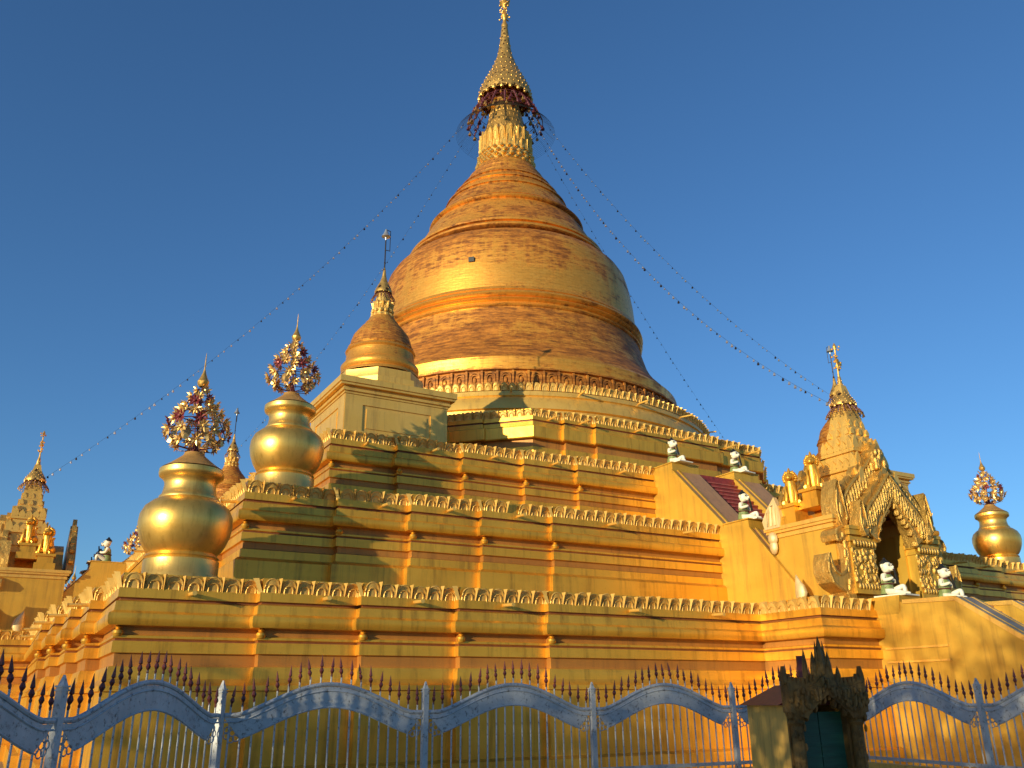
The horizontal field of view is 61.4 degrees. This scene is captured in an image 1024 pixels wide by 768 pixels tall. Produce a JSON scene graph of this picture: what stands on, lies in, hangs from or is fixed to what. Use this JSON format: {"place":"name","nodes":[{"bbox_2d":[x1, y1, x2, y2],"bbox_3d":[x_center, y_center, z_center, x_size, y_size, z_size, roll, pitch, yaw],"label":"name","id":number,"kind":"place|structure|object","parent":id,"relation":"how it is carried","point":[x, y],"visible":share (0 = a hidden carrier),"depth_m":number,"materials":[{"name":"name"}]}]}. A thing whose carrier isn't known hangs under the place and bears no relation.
{"place":"outdoors","nodes":[
{"label":"outdoors","id":0,"kind":"place"},
{"bbox_2d":[0,0,1023,587],"label":"sky","id":1,"kind":"structure","parent":0,"point":[847,174],"materials":[{"name":"blue"}]},
{"label":"ground","id":2,"kind":"structure","parent":0,"visible":0},
{"bbox_2d":[11,552,134,630],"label":"stairway","id":3,"kind":"object","parent":2,"relation":"on","point":[96,574],"visible":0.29,"depth_m":41.61,"materials":[{"name":"gold metal"}]},
{"bbox_2d":[0,431,77,630],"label":"porch","id":4,"kind":"object","parent":3,"relation":"on","point":[35,574],"visible":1,"depth_m":40.72,"materials":[{"name":"gold metal"}]},
{"bbox_2d":[79,549,102,573],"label":"guardian statue","id":5,"kind":"object","parent":3,"relation":"on","point":[91,559],"visible":0.2,"depth_m":46.01,"materials":[{"name":"beige paint"}]},
{"bbox_2d":[86,537,111,563],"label":"guardian statue","id":6,"kind":"object","parent":3,"relation":"on","point":[106,551],"visible":0.85,"depth_m":42.76,"materials":[{"name":"beige paint"}]},
{"bbox_2d":[0,649,227,767],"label":"iron fence","id":7,"kind":"object","parent":2,"relation":"on","point":[22,729],"visible":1,"depth_m":10.09,"materials":[{"name":"metal"}]},
{"bbox_2d":[0,0,1023,767],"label":"pagoda","id":8,"kind":"object","parent":2,"relation":"on","point":[516,520],"visible":0.78,"depth_m":28.64,"materials":[{"name":"gold metal"}]},
{"bbox_2d":[137,451,232,576],"bbox_3d":[-9.035,3.704,23.948,2.480,3.780,2.480,11,-23,-28],"label":"urn","id":9,"kind":"object","parent":8,"relation":"on","point":[185,523],"visible":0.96,"depth_m":23.02,"materials":[{"name":"gold metal"}]},
{"bbox_2d":[161,354,232,456],"bbox_3d":[-9.070,0.531,25.112,2.002,3.100,2.060,-18,-27,40],"label":"flower spray","id":10,"kind":"object","parent":9,"relation":"on","point":[200,422],"visible":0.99,"depth_m":24.63,"materials":[{"name":"gold metal"}]},
{"bbox_2d":[216,408,244,497],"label":"stupa","id":11,"kind":"object","parent":8,"relation":"on","point":[234,475],"visible":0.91,"depth_m":62.75,"materials":[{"name":"metal"}]},
{"bbox_2d":[45,125,463,477],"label":"bell string","id":12,"kind":"object","parent":8,"relation":"hanging from","point":[258,322],"visible":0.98,"depth_m":52.27,"materials":[{"name":"metal"}]},
{"bbox_2d":[250,391,323,486],"bbox_3d":[-7.736,2.071,29.707,2.480,3.780,2.480,11,-23,-28],"label":"urn","id":13,"kind":"object","parent":8,"relation":"on","point":[286,445],"visible":0.9,"depth_m":28.77,"materials":[{"name":"gold metal"}]},
{"bbox_2d":[264,314,321,395],"bbox_3d":[-7.767,-1.103,30.870,2.002,3.100,2.060,2,-20,-8],"label":"flower spray","id":14,"kind":"object","parent":13,"relation":"on","point":[305,387],"visible":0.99,"depth_m":30.37,"materials":[{"name":"gold metal"}]},
{"bbox_2d":[239,145,461,447],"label":"bell string","id":15,"kind":"object","parent":8,"relation":"hanging from","point":[375,278],"visible":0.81,"depth_m":65.60,"materials":[{"name":"metal"}]},
{"bbox_2d":[310,229,457,441],"bbox_3d":[-5.870,-2.100,38.725,5.160,11.100,5.160,11,-23,-28],"label":"stupa","id":16,"kind":"object","parent":8,"relation":"on","point":[375,386],"visible":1,"depth_m":36.15,"materials":[{"name":"gold metal"}]},
{"bbox_2d":[545,150,722,437],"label":"bell string","id":17,"kind":"object","parent":8,"relation":"hanging from","point":[636,304],"visible":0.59,"depth_m":67.95,"materials":[{"name":"metal"}]},
{"bbox_2d":[527,109,828,405],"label":"bell string","id":18,"kind":"object","parent":8,"relation":"hanging from","point":[711,329],"visible":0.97,"depth_m":43.60,"materials":[{"name":"metal"}]},
{"bbox_2d":[550,129,830,396],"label":"bell string","id":19,"kind":"object","parent":8,"relation":"hanging from","point":[692,286],"visible":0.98,"depth_m":58.62,"materials":[{"name":"metal"}]},
{"bbox_2d":[816,346,914,490],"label":"stupa","id":20,"kind":"object","parent":8,"relation":"on","point":[904,478],"visible":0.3,"depth_m":52.01,"materials":[{"name":"gold metal"}]},
{"bbox_2d":[972,504,1021,562],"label":"urn","id":21,"kind":"object","parent":8,"relation":"on","point":[995,535],"visible":0.87,"depth_m":47.69,"materials":[{"name":"gold metal"}]},
{"bbox_2d":[968,455,1006,504],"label":"flower spray","id":22,"kind":"object","parent":21,"relation":"on","point":[978,482],"visible":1,"depth_m":49.14,"materials":[{"name":"gold metal"}]},
{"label":"urn","id":23,"kind":"object","parent":8,"relation":"on","visible":0},
{"bbox_2d":[64,568,75,590],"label":"flower spray","id":24,"kind":"object","parent":23,"relation":"on","point":[73,579],"visible":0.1,"depth_m":63.65,"materials":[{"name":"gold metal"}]},
{"bbox_2d":[223,655,809,767],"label":"iron fence","id":25,"kind":"object","parent":2,"relation":"on","point":[350,697],"visible":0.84,"depth_m":14.68,"materials":[{"name":"metal"}]},
{"bbox_2d":[796,656,802,677],"bbox_3d":[5.082,6.121,14.671,0.140,2.850,0.060,-1,-20,0],"label":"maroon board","id":26,"kind":"object","parent":2,"relation":"on","point":[799,664],"visible":0.22,"depth_m":15.09,"materials":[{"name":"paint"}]},
{"bbox_2d":[740,637,869,767],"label":"shrine","id":27,"kind":"object","parent":2,"relation":"on","point":[816,717],"visible":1,"depth_m":13.31,"materials":[{"name":"brown stone"}]},
{"bbox_2d":[804,711,847,767],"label":"door","id":28,"kind":"structure","parent":27,"relation":"in","point":[824,738],"depth_m":13.35,"materials":[{"name":"teal wood"}]},
{"bbox_2d":[654,461,1023,767],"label":"stairway","id":29,"kind":"object","parent":2,"relation":"on","point":[960,639],"visible":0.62,"depth_m":27.34,"materials":[{"name":"gold metal"}]},
{"bbox_2d":[667,437,692,463],"bbox_3d":[7.385,2.977,38.752,0.820,1.320,1.140,13,-24,-33],"label":"guardian statue","id":30,"kind":"object","parent":29,"relation":"on","point":[673,453],"visible":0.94,"depth_m":38.69,"materials":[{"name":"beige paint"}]},
{"bbox_2d":[730,449,755,473],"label":"guardian statue","id":31,"kind":"object","parent":29,"relation":"on","point":[735,464],"visible":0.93,"depth_m":40.58,"materials":[{"name":"beige paint"}]},
{"bbox_2d":[738,490,762,519],"bbox_3d":[9.436,4.825,34.334,0.820,1.320,1.140,16,-26,-38],"label":"guardian statue","id":32,"kind":"object","parent":29,"relation":"on","point":[744,507],"visible":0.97,"depth_m":34.28,"materials":[{"name":"beige paint"}]},
{"bbox_2d":[762,343,961,598],"bbox_3d":[12.826,3.308,33.185,7.120,10.330,3.900,11,-23,-28],"label":"porch","id":33,"kind":"object","parent":29,"relation":"on","point":[848,516],"visible":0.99,"depth_m":31.35,"materials":[{"name":"gold metal"}]},
{"bbox_2d":[874,558,919,597],"bbox_3d":[12.782,6.458,28.873,0.820,1.320,1.140,13,-24,-33],"label":"guardian statue","id":34,"kind":"object","parent":29,"relation":"on","point":[888,582],"visible":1,"depth_m":28.81,"materials":[{"name":"beige paint"}]},
{"bbox_2d":[936,564,966,596],"bbox_3d":[15.413,6.951,30.285,0.820,1.320,1.140,11,-23,-28],"label":"guardian statue","id":35,"kind":"object","parent":29,"relation":"on","point":[945,585],"visible":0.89,"depth_m":30.30,"materials":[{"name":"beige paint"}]},
{"bbox_2d":[864,661,1023,767],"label":"iron fence","id":36,"kind":"object","parent":2,"relation":"on","point":[1006,709],"visible":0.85,"depth_m":16.16,"materials":[{"name":"metal"}]},
{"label":"urn","id":37,"kind":"object","parent":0,"visible":0},
{"bbox_2d":[122,525,140,554],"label":"flower spray","id":38,"kind":"object","parent":37,"relation":"on","point":[135,545],"visible":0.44,"depth_m":62.88,"materials":[{"name":"gold metal"}]}
]}

